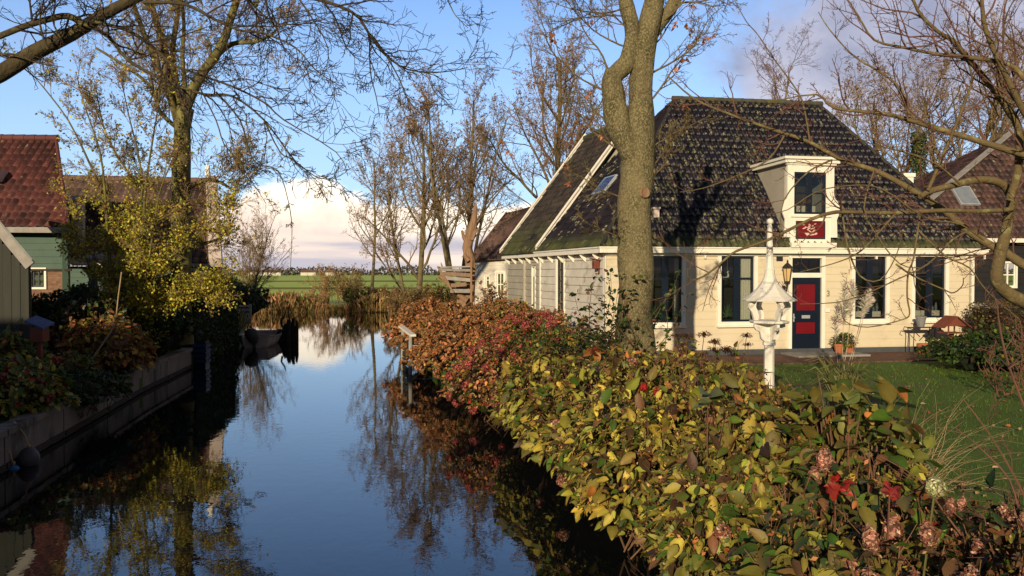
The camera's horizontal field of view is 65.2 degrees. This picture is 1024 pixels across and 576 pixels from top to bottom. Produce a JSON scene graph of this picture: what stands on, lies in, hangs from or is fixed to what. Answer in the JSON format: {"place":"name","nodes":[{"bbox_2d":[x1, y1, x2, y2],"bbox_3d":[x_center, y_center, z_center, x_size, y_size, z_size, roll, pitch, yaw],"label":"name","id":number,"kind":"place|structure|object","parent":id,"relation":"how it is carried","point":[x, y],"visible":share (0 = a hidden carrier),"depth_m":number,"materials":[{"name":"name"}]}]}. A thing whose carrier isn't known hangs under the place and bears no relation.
{"place":"outdoors","nodes":[
{"label":"outdoors","id":0,"kind":"place"},
{"bbox_2d":[0,134,71,300],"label":"red roof house","id":1,"kind":"structure","parent":0,"point":[30,217],"depth_m":23.91,"materials":[{"name":"red tile"}]},
{"bbox_2d":[31,268,46,288],"bbox_3d":[-13.949,-0.283,23.588,0.488,0.638,0.145,0,1,-3],"label":"window","id":2,"kind":"structure","parent":1,"relation":"in","point":[44,286],"depth_m":23.57,"materials":[{"name":"white paint"}]},
{"bbox_2d":[0,328,244,423],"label":"ground","id":3,"kind":"structure","parent":0,"point":[3,419],"depth_m":19.33,"materials":[{"name":"brown soil"}]},
{"bbox_2d":[0,221,34,346],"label":"garden shed","id":4,"kind":"structure","parent":3,"relation":"on","point":[16,261],"depth_m":17.11,"materials":[{"name":"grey wood"}]},
{"bbox_2d":[0,317,63,367],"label":"shrub","id":5,"kind":"object","parent":3,"relation":"on","point":[23,348],"visible":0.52,"depth_m":15.50,"materials":[{"name":"green plant"}]},
{"bbox_2d":[24,315,54,358],"bbox_3d":[-9.221,1.315,15.629,0.360,1.544,0.400,0,1,0],"label":"blue roofed feeder","id":6,"kind":"object","parent":3,"relation":"on","point":[39,334],"visible":0.79,"depth_m":15.56,"materials":[{"name":"red wood"}]},
{"bbox_2d":[0,352,80,417],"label":"hydrangea","id":7,"kind":"object","parent":3,"relation":"on","point":[33,384],"visible":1,"depth_m":13.21,"materials":[{"name":"green plant"}]},
{"bbox_2d":[48,350,101,375],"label":"shrub","id":8,"kind":"object","parent":3,"relation":"on","point":[73,355],"visible":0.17,"depth_m":16.22,"materials":[{"name":"green plant"}]},
{"bbox_2d":[32,280,118,357],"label":"evergreen shrub","id":9,"kind":"object","parent":3,"relation":"on","point":[50,307],"visible":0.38,"depth_m":19.38,"materials":[{"name":"green plant"}]},
{"bbox_2d":[38,352,133,417],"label":"shrub","id":10,"kind":"object","parent":3,"relation":"on","point":[92,387],"visible":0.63,"depth_m":15.01,"materials":[{"name":"green plant"}]},
{"bbox_2d":[35,295,150,355],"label":"shrub","id":11,"kind":"object","parent":3,"relation":"on","point":[106,308],"visible":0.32,"depth_m":18.71,"materials":[{"name":"green plant"}]},
{"bbox_2d":[0,348,192,473],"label":"quay wall","id":12,"kind":"structure","parent":3,"relation":"on","point":[43,430],"depth_m":14.05,"materials":[{"name":"concrete"}]},
{"bbox_2d":[13,421,39,465],"bbox_3d":[-7.335,2.375,12.050,0.406,0.730,0.288,0,1,0],"label":"fender","id":13,"kind":"object","parent":12,"relation":"hanging from","point":[28,455],"visible":0.77,"depth_m":11.97,"materials":[{"name":"grey rubber"}]},
{"bbox_2d":[54,310,159,374],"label":"hydrangea","id":14,"kind":"object","parent":3,"relation":"on","point":[121,349],"visible":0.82,"depth_m":17.56,"materials":[{"name":"brown plant"}]},
{"bbox_2d":[70,252,160,294],"bbox_3d":[-12.800,0.348,25.968,2.149,3.066,2.929,0,1,-10],"label":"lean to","id":15,"kind":"object","parent":3,"relation":"on","point":[92,284],"visible":0.06,"depth_m":24.66,"materials":[{"name":"brown paint"}]},
{"bbox_2d":[0,36,255,350],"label":"yellow leaved tree","id":16,"kind":"object","parent":3,"relation":"on","point":[138,266],"visible":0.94,"depth_m":20.60,"materials":[{"name":"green plant"}]},
{"bbox_2d":[63,165,226,294],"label":"brown roof house","id":17,"kind":"structure","parent":3,"relation":"on","point":[199,256],"depth_m":31.50,"materials":[{"name":"ceramic"}]},
{"bbox_2d":[100,277,200,357],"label":"evergreen shrub","id":18,"kind":"object","parent":3,"relation":"on","point":[178,328],"visible":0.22,"depth_m":21.62,"materials":[{"name":"green plant"}]},
{"bbox_2d":[141,275,241,358],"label":"clipped hedge","id":19,"kind":"object","parent":3,"relation":"on","point":[220,332],"visible":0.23,"depth_m":27.27,"materials":[{"name":"green plant"}]},
{"bbox_2d":[81,0,314,344],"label":"tree","id":20,"kind":"object","parent":3,"relation":"on","point":[181,187],"visible":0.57,"depth_m":22.62,"materials":[{"name":"brown plant"}]},
{"bbox_2d":[192,340,210,366],"bbox_3d":[-9.566,2.043,24.646,0.440,0.830,0.400,0,1,0],"label":"blue crate","id":21,"kind":"object","parent":3,"relation":"on","point":[202,353],"visible":0.91,"depth_m":24.49,"materials":[{"name":"plastic"}]},
{"bbox_2d":[235,281,272,316],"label":"evergreen shrub","id":22,"kind":"object","parent":3,"relation":"on","point":[256,299],"visible":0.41,"depth_m":43.65,"materials":[{"name":"green plant"}]},
{"bbox_2d":[222,191,298,290],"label":"bare tree","id":23,"kind":"object","parent":3,"relation":"on","point":[259,260],"visible":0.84,"depth_m":46.87,"materials":[{"name":"brown plant"}]},
{"bbox_2d":[237,298,470,333],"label":"bank grass","id":24,"kind":"structure","parent":3,"relation":"on","point":[242,317],"depth_m":36.86,"materials":[{"name":"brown plant"}]},
{"bbox_2d":[0,312,689,575],"bbox_3d":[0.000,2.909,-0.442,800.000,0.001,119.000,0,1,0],"label":"water","id":25,"kind":"structure","parent":0,"point":[335,444],"depth_m":10.92,"materials":[{"name":"blue liquid"}]},
{"bbox_2d":[239,328,281,347],"bbox_3d":[-10.241,2.066,32.604,1.660,0.606,3.970,0,1,-12],"label":"rowing boat","id":26,"kind":"object","parent":25,"relation":"on","point":[267,338],"visible":0.73,"depth_m":30.87,"materials":[{"name":"paint"}]},
{"bbox_2d":[244,328,258,347],"bbox_3d":[-9.926,2.015,30.565,0.543,0.952,0.478,0,1,0],"label":"outboard motor","id":27,"kind":"object","parent":26,"relation":"attached to","point":[251,335],"visible":0.93,"depth_m":30.41,"materials":[{"name":"black plastic"}]},
{"bbox_2d":[277,311,298,341],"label":"mooring piles","id":28,"kind":"object","parent":25,"relation":"in","point":[289,330],"visible":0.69,"depth_m":33.40,"materials":[{"name":"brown wood"}]},
{"bbox_2d":[258,291,473,311],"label":"reeds","id":29,"kind":"object","parent":25,"relation":"on","point":[297,302],"visible":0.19,"depth_m":57.39,"materials":[{"name":"brown plant"}]},
{"bbox_2d":[398,325,432,374],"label":"jetty","id":30,"kind":"object","parent":25,"relation":"in","point":[411,334],"visible":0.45,"depth_m":23.02,"materials":[{"name":"grey wood"}]},
{"bbox_2d":[0,0,1023,272],"label":"sky","id":31,"kind":"structure","parent":0,"point":[317,228],"materials":[{"name":"blue"}]},
{"bbox_2d":[35,273,1012,311],"bbox_3d":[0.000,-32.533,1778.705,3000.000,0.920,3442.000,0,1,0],"label":"field","id":32,"kind":"structure","parent":0,"point":[379,277],"depth_m":196.62,"materials":[{"name":"green plant"}]},
{"bbox_2d":[303,287,329,303],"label":"scrub bush","id":33,"kind":"object","parent":32,"relation":"on","point":[318,298],"visible":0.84,"depth_m":59.23,"materials":[{"name":"brown plant"}]},
{"bbox_2d":[297,262,369,305],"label":"scrub bush","id":34,"kind":"object","parent":32,"relation":"on","point":[327,281],"visible":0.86,"depth_m":59.70,"materials":[{"name":"brown plant"}]},
{"bbox_2d":[341,285,377,302],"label":"scrub bush","id":35,"kind":"object","parent":32,"relation":"on","point":[355,295],"visible":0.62,"depth_m":58.81,"materials":[{"name":"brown plant"}]},
{"bbox_2d":[337,113,426,294],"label":"bare tree","id":36,"kind":"object","parent":32,"relation":"on","point":[373,262],"visible":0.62,"depth_m":59.48,"materials":[{"name":"brown plant"}]},
{"bbox_2d":[363,284,414,299],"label":"scrub bush","id":37,"kind":"object","parent":32,"relation":"on","point":[384,290],"visible":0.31,"depth_m":59.14,"materials":[{"name":"brown plant"}]},
{"bbox_2d":[35,265,1012,274],"bbox_3d":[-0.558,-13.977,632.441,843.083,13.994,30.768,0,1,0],"label":"distant woods","id":38,"kind":"object","parent":32,"relation":"on","point":[393,269],"visible":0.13,"depth_m":628.08,"materials":[{"name":"green plant"}]},
{"bbox_2d":[747,17,844,123],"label":"bare tree","id":39,"kind":"object","parent":32,"relation":"on","point":[768,69],"visible":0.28,"depth_m":59.11,"materials":[{"name":"brown plant"}]},
{"bbox_2d":[35,281,1012,288],"bbox_3d":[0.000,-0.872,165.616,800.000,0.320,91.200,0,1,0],"label":"field verge","id":40,"kind":"structure","parent":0,"point":[351,288],"depth_m":120.29,"materials":[{"name":"green plant"}]},
{"bbox_2d":[395,308,1023,561],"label":"ground","id":41,"kind":"structure","parent":0,"point":[932,396],"depth_m":13.87,"materials":[{"name":"green plant"}]},
{"bbox_2d":[0,0,548,267],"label":"overhanging tree","id":42,"kind":"object","parent":41,"relation":"on","point":[14,64],"visible":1,"depth_m":5.17,"materials":[{"name":"brown plant"}]},
{"bbox_2d":[381,296,440,356],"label":"hydrangea","id":43,"kind":"object","parent":41,"relation":"on","point":[404,319],"visible":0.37,"depth_m":26.02,"materials":[{"name":"brown plant"}]},
{"bbox_2d":[382,287,444,316],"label":"scrub bush","id":44,"kind":"object","parent":41,"relation":"on","point":[398,303],"visible":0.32,"depth_m":43.94,"materials":[{"name":"brown plant"}]},
{"bbox_2d":[353,55,478,292],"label":"bare tree","id":45,"kind":"object","parent":41,"relation":"on","point":[393,242],"visible":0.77,"depth_m":49.09,"materials":[{"name":"brown plant"}]},
{"bbox_2d":[410,278,460,313],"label":"scrub bush","id":46,"kind":"object","parent":41,"relation":"on","point":[437,295],"visible":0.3,"depth_m":37.97,"materials":[{"name":"brown plant"}]},
{"bbox_2d":[398,299,488,349],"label":"hydrangea","id":47,"kind":"object","parent":41,"relation":"on","point":[452,312],"visible":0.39,"depth_m":23.53,"materials":[{"name":"brown plant"}]},
{"bbox_2d":[399,312,510,378],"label":"hydrangea","id":48,"kind":"object","parent":41,"relation":"on","point":[445,348],"visible":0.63,"depth_m":19.98,"materials":[{"name":"brown plant"}]},
{"bbox_2d":[438,203,478,309],"bbox_3d":[-1.992,-0.582,29.944,1.559,5.192,0.650,0,1,0],"label":"broken tree","id":49,"kind":"object","parent":41,"relation":"on","point":[468,236],"visible":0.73,"depth_m":29.84,"materials":[{"name":"brown wood"}]},
{"bbox_2d":[437,254,471,301],"bbox_3d":[-2.113,-0.363,29.924,1.300,1.764,1.150,0,1,0],"label":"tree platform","id":50,"kind":"object","parent":49,"relation":"attached to","point":[446,276],"visible":0.98,"depth_m":29.43,"materials":[{"name":"brown wood"}]},
{"bbox_2d":[384,56,554,304],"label":"bare tree","id":51,"kind":"object","parent":41,"relation":"on","point":[468,194],"visible":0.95,"depth_m":45.37,"materials":[{"name":"brown plant"}]},
{"bbox_2d":[437,324,533,421],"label":"hydrangea","id":52,"kind":"object","parent":41,"relation":"on","point":[477,385],"visible":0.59,"depth_m":15.21,"materials":[{"name":"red plant"}]},
{"bbox_2d":[470,280,506,309],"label":"scrub bush","id":53,"kind":"object","parent":41,"relation":"on","point":[489,285],"visible":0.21,"depth_m":35.99,"materials":[{"name":"brown plant"}]},
{"bbox_2d":[466,296,537,321],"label":"hydrangea","id":54,"kind":"object","parent":41,"relation":"on","point":[511,308],"visible":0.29,"depth_m":27.02,"materials":[{"name":"brown plant"}]},
{"bbox_2d":[474,206,530,305],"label":"white cottage","id":55,"kind":"structure","parent":41,"relation":"on","point":[490,263],"depth_m":43.81,"materials":[{"name":"paint"}]},
{"bbox_2d":[451,319,592,369],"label":"hydrangea","id":56,"kind":"object","parent":41,"relation":"on","point":[526,326],"visible":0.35,"depth_m":18.23,"materials":[{"name":"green plant"}]},
{"bbox_2d":[485,302,582,341],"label":"hydrangea","id":57,"kind":"object","parent":41,"relation":"on","point":[521,317],"visible":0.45,"depth_m":22.73,"materials":[{"name":"plant"}]},
{"bbox_2d":[441,37,629,212],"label":"bare tree","id":58,"kind":"object","parent":41,"relation":"on","point":[562,144],"visible":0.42,"depth_m":48.66,"materials":[{"name":"brown plant"}]},
{"bbox_2d":[486,336,588,442],"bbox_3d":[0.654,1.752,13.145,2.181,1.890,3.728,0,1,0],"label":"shrub","id":59,"kind":"object","parent":41,"relation":"on","point":[511,391],"visible":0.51,"depth_m":12.71,"materials":[{"name":"yellow plant"}]},
{"bbox_2d":[474,0,626,198],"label":"bare tree","id":60,"kind":"object","parent":41,"relation":"on","point":[559,111],"visible":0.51,"depth_m":49.89,"materials":[{"name":"brown plant"}]},
{"bbox_2d":[511,313,614,377],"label":"hydrangea","id":61,"kind":"object","parent":41,"relation":"on","point":[580,348],"visible":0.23,"depth_m":15.07,"materials":[{"name":"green plant"}]},
{"bbox_2d":[513,350,681,487],"bbox_3d":[1.230,1.803,10.680,2.453,1.887,3.886,0,1,0],"label":"shrub","id":62,"kind":"object","parent":41,"relation":"on","point":[569,391],"visible":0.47,"depth_m":10.42,"materials":[{"name":"green plant"}]},
{"bbox_2d":[670,331,711,387],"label":"dried perennial","id":63,"kind":"object","parent":62,"relation":"in","point":[685,336],"visible":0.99,"depth_m":9.55,"materials":[{"name":"brown plant"}]},
{"bbox_2d":[499,0,747,366],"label":"foreground tree","id":64,"kind":"object","parent":41,"relation":"on","point":[631,132],"visible":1,"depth_m":13.75,"materials":[{"name":"grey plant"}]},
{"bbox_2d":[567,268,693,364],"bbox_3d":[2.007,0.644,13.483,2.076,1.984,2.237,0,1,15],"label":"climbing rose","id":65,"kind":"object","parent":64,"relation":"attached to","point":[584,320],"visible":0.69,"depth_m":13.60,"materials":[{"name":"green plant"}]},
{"bbox_2d":[548,357,721,565],"bbox_3d":[1.406,1.686,8.203,2.050,2.019,3.354,0,1,0],"label":"shrub","id":66,"kind":"object","parent":41,"relation":"on","point":[615,453],"visible":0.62,"depth_m":7.63,"materials":[{"name":"yellow plant"}]},
{"bbox_2d":[589,334,745,396],"bbox_3d":[2.280,1.506,12.198,2.922,1.818,3.588,0,1,0],"label":"shrub","id":67,"kind":"object","parent":41,"relation":"on","point":[665,366],"visible":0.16,"depth_m":12.06,"materials":[{"name":"green plant"}]},
{"bbox_2d":[642,338,824,442],"bbox_3d":[2.495,1.476,9.109,2.383,1.802,3.051,0,1,0],"label":"shrub","id":68,"kind":"object","parent":41,"relation":"on","point":[717,369],"visible":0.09,"depth_m":9.23,"materials":[{"name":"green plant"}]},
{"bbox_2d":[693,338,732,389],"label":"dried perennial","id":69,"kind":"object","parent":68,"relation":"in","point":[714,342],"visible":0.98,"depth_m":9.56,"materials":[{"name":"brown plant"}]},
{"bbox_2d":[626,394,850,575],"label":"shrub","id":70,"kind":"object","parent":41,"relation":"on","point":[697,529],"visible":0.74,"depth_m":5.58,"materials":[{"name":"yellow plant"}]},
{"bbox_2d":[692,385,725,465],"bbox_3d":[1.494,1.183,6.018,0.272,0.921,0.316,0,1,0],"label":"olive leaf spray","id":71,"kind":"object","parent":70,"relation":"attached to","point":[714,394],"visible":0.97,"depth_m":6.01,"materials":[{"name":"green plant"}]},
{"bbox_2d":[499,96,989,357],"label":"timber house","id":72,"kind":"structure","parent":41,"relation":"on","point":[548,250],"depth_m":23.84,"materials":[{"name":"beige paint"}]},
{"bbox_2d":[555,255,567,318],"bbox_3d":[1.572,-0.016,25.915,0.215,2.065,0.950,0,1,-16],"label":"window","id":73,"kind":"structure","parent":72,"relation":"in","point":[559,266],"depth_m":26.11,"materials":[{"name":"white paint"}]},
{"bbox_2d":[652,256,687,327],"bbox_3d":[4.298,0.056,22.579,1.250,2.133,0.381,0,1,-10],"label":"window","id":74,"kind":"structure","parent":72,"relation":"in","point":[679,262],"depth_m":22.55,"materials":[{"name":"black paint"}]},
{"bbox_2d":[716,256,757,327],"bbox_3d":[6.428,0.045,22.953,1.286,2.142,0.377,0,1,-10],"label":"window","id":75,"kind":"structure","parent":72,"relation":"in","point":[741,315],"depth_m":22.92,"materials":[{"name":"white paint"}]},
{"bbox_2d":[792,278,820,347],"bbox_3d":[8.549,0.766,23.283,0.929,2.137,0.129,0,1,-10],"label":"front door","id":76,"kind":"structure","parent":72,"relation":"in","point":[805,317],"depth_m":23.28,"materials":[{"name":"blue paint"}]},
{"bbox_2d":[850,256,891,324],"bbox_3d":[10.555,-0.007,23.672,1.295,2.142,0.359,0,1,-10],"label":"window","id":77,"kind":"structure","parent":72,"relation":"in","point":[872,317],"depth_m":23.65,"materials":[{"name":"white paint"}]},
{"bbox_2d":[910,257,948,322],"bbox_3d":[12.492,-0.026,24.014,1.298,2.133,0.359,0,1,-10],"label":"window","id":78,"kind":"structure","parent":72,"relation":"in","point":[931,318],"depth_m":23.99,"materials":[{"name":"white paint"}]},
{"bbox_2d":[742,218,796,388],"bbox_3d":[3.542,0.661,11.015,0.706,3.237,0.705,0,1,0],"label":"birdhouse","id":79,"kind":"object","parent":41,"relation":"on","point":[769,288],"visible":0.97,"depth_m":10.95,"materials":[{"name":"white wood"}]},
{"bbox_2d":[661,366,892,516],"bbox_3d":[2.167,1.514,6.612,1.898,1.727,2.332,0,1,0],"label":"shrub","id":80,"kind":"object","parent":41,"relation":"on","point":[727,419],"visible":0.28,"depth_m":6.26,"materials":[{"name":"green plant"}]},
{"bbox_2d":[711,455,908,575],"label":"shrub","id":81,"kind":"object","parent":41,"relation":"on","point":[809,541],"visible":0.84,"depth_m":4.08,"materials":[{"name":"green plant"}]},
{"bbox_2d":[881,480,900,559],"bbox_3d":[1.888,1.390,4.029,0.111,0.864,0.129,0,1,0],"label":"red leaf spray","id":82,"kind":"object","parent":81,"relation":"attached to","point":[894,492],"visible":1,"depth_m":4.00,"materials":[{"name":"red plant"}]},
{"bbox_2d":[922,476,947,575],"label":"cream flower head","id":83,"kind":"object","parent":81,"relation":"attached to","point":[933,486],"visible":1,"depth_m":3.86},
{"bbox_2d":[640,0,1023,327],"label":"arching bare tree","id":84,"kind":"object","parent":41,"relation":"on","point":[1002,252],"visible":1,"depth_m":6.50,"materials":[{"name":"brown plant"}]},
{"bbox_2d":[759,371,948,569],"bbox_3d":[2.412,1.445,5.722,1.315,1.795,1.819,0,1,0],"label":"broadleaf shrub","id":85,"kind":"object","parent":41,"relation":"on","point":[889,422],"visible":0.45,"depth_m":5.44,"materials":[{"name":"green plant"}]},
{"bbox_2d":[830,382,873,466],"bbox_3d":[2.214,1.044,5.198,0.252,0.870,0.228,0,1,-13],"label":"olive leaf spray","id":86,"kind":"object","parent":85,"relation":"attached to","point":[847,396],"visible":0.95,"depth_m":5.20,"materials":[{"name":"green plant"}]},
{"bbox_2d":[741,433,1019,575],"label":"panicle hydrangea","id":87,"kind":"object","parent":41,"relation":"on","point":[865,506],"visible":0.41,"depth_m":4.47,"materials":[{"name":"brown plant"}]},
{"bbox_2d":[824,475,855,534],"bbox_3d":[1.673,1.397,4.117,0.152,0.851,0.157,1,1,38],"label":"red leaf spray","id":88,"kind":"object","parent":87,"relation":"attached to","point":[833,489],"visible":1,"depth_m":4.11,"materials":[{"name":"red plant"}]},
{"bbox_2d":[771,45,993,178],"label":"bare tree","id":89,"kind":"object","parent":41,"relation":"on","point":[945,64],"visible":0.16,"depth_m":44.78,"materials":[{"name":"brown plant"}]},
{"bbox_2d":[809,507,991,575],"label":"panicle hydrangea","id":90,"kind":"object","parent":41,"relation":"on","point":[870,539],"visible":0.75,"depth_m":3.78,"materials":[{"name":"pink plant"}]},
{"bbox_2d":[803,368,1021,525],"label":"fallen leaves","id":91,"kind":"object","parent":41,"relation":"on","point":[1008,425],"visible":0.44,"depth_m":12.34,"materials":[{"name":"brown plant"}]},
{"bbox_2d":[816,0,1023,172],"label":"bare tree","id":92,"kind":"object","parent":41,"relation":"on","point":[991,113],"visible":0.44,"depth_m":43.35,"materials":[{"name":"brown plant"}]},
{"bbox_2d":[908,131,928,178],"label":"ivy","id":93,"kind":"object","parent":92,"relation":"attached to","point":[915,159],"visible":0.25,"depth_m":43.27,"materials":[{"name":"green plant"}]},
{"bbox_2d":[823,384,1023,503],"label":"dead grass tuft","id":94,"kind":"object","parent":41,"relation":"on","point":[940,463],"visible":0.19,"depth_m":8.03,"materials":[{"name":"beige plant"}]},
{"bbox_2d":[862,3,1023,173],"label":"bare tree","id":95,"kind":"object","parent":41,"relation":"on","point":[922,104],"visible":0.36,"depth_m":44.90,"materials":[{"name":"brown plant"}]},
{"bbox_2d":[901,468,1023,575],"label":"shrub","id":96,"kind":"object","parent":41,"relation":"on","point":[990,479],"visible":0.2,"depth_m":5.10,"materials":[{"name":"green plant"}]},
{"bbox_2d":[907,489,1023,575],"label":"panicle hydrangea","id":97,"kind":"object","parent":41,"relation":"on","point":[1000,528],"visible":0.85,"depth_m":4.30,"materials":[{"name":"brown plant"}]},
{"bbox_2d":[907,552,1023,575],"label":"panicle hydrangea","id":98,"kind":"object","parent":41,"relation":"on","point":[950,567],"visible":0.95,"depth_m":3.59,"materials":[{"name":"brown plant"}]},
{"bbox_2d":[908,318,1023,371],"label":"evergreen shrub","id":99,"kind":"object","parent":41,"relation":"on","point":[961,351],"visible":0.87,"depth_m":19.20,"materials":[{"name":"green plant"}]},
{"bbox_2d":[964,299,1023,334],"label":"clipped hedge","id":100,"kind":"object","parent":41,"relation":"on","point":[989,315],"visible":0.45,"depth_m":22.65,"materials":[{"name":"green plant"}]},
{"bbox_2d":[978,318,1023,401],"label":"scrub bush","id":101,"kind":"object","parent":41,"relation":"on","point":[1018,377],"visible":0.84,"depth_m":15.29,"materials":[{"name":"red plant"}]},
{"bbox_2d":[681,352,943,365],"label":"terrace","id":102,"kind":"structure","parent":0,"point":[873,357],"depth_m":21.92,"materials":[{"name":"red brick"}]},
{"bbox_2d":[932,315,971,339],"bbox_3d":[12.320,1.364,22.432,0.840,1.175,0.520,0,1,-10],"label":"wooden bird feeder","id":103,"kind":"object","parent":102,"relation":"on","point":[945,321],"visible":0.84,"depth_m":22.27,"materials":[{"name":"red wood"}]},
{"bbox_2d":[829,332,858,352],"bbox_3d":[9.550,1.556,23.013,0.919,0.608,0.565,0,1,0],"label":"flower planter","id":104,"kind":"object","parent":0,"point":[838,345],"visible":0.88,"depth_m":22.91,"materials":[{"name":"ceramic"}]},
{"bbox_2d":[804,278,884,390],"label":"pampas grass","id":105,"kind":"object","parent":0,"point":[867,300],"depth_m":15.61,"materials":[{"name":"beige plant"}]},
{"bbox_2d":[777,287,1023,575],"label":"bare canes","id":106,"kind":"object","parent":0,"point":[1009,366],"visible":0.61,"depth_m":4.56,"materials":[{"name":"red plant"}]},
{"bbox_2d":[914,129,1023,302],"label":"black barn","id":107,"kind":"structure","parent":0,"point":[958,169],"depth_m":32.59,"materials":[{"name":"tile"}]},
{"bbox_2d":[1003,261,1017,287],"bbox_3d":[19.616,-0.522,31.671,0.764,1.058,0.145,0,1,-7],"label":"window","id":108,"kind":"structure","parent":107,"relation":"in","point":[1015,269],"depth_m":31.67,"materials":[{"name":"white paint"}]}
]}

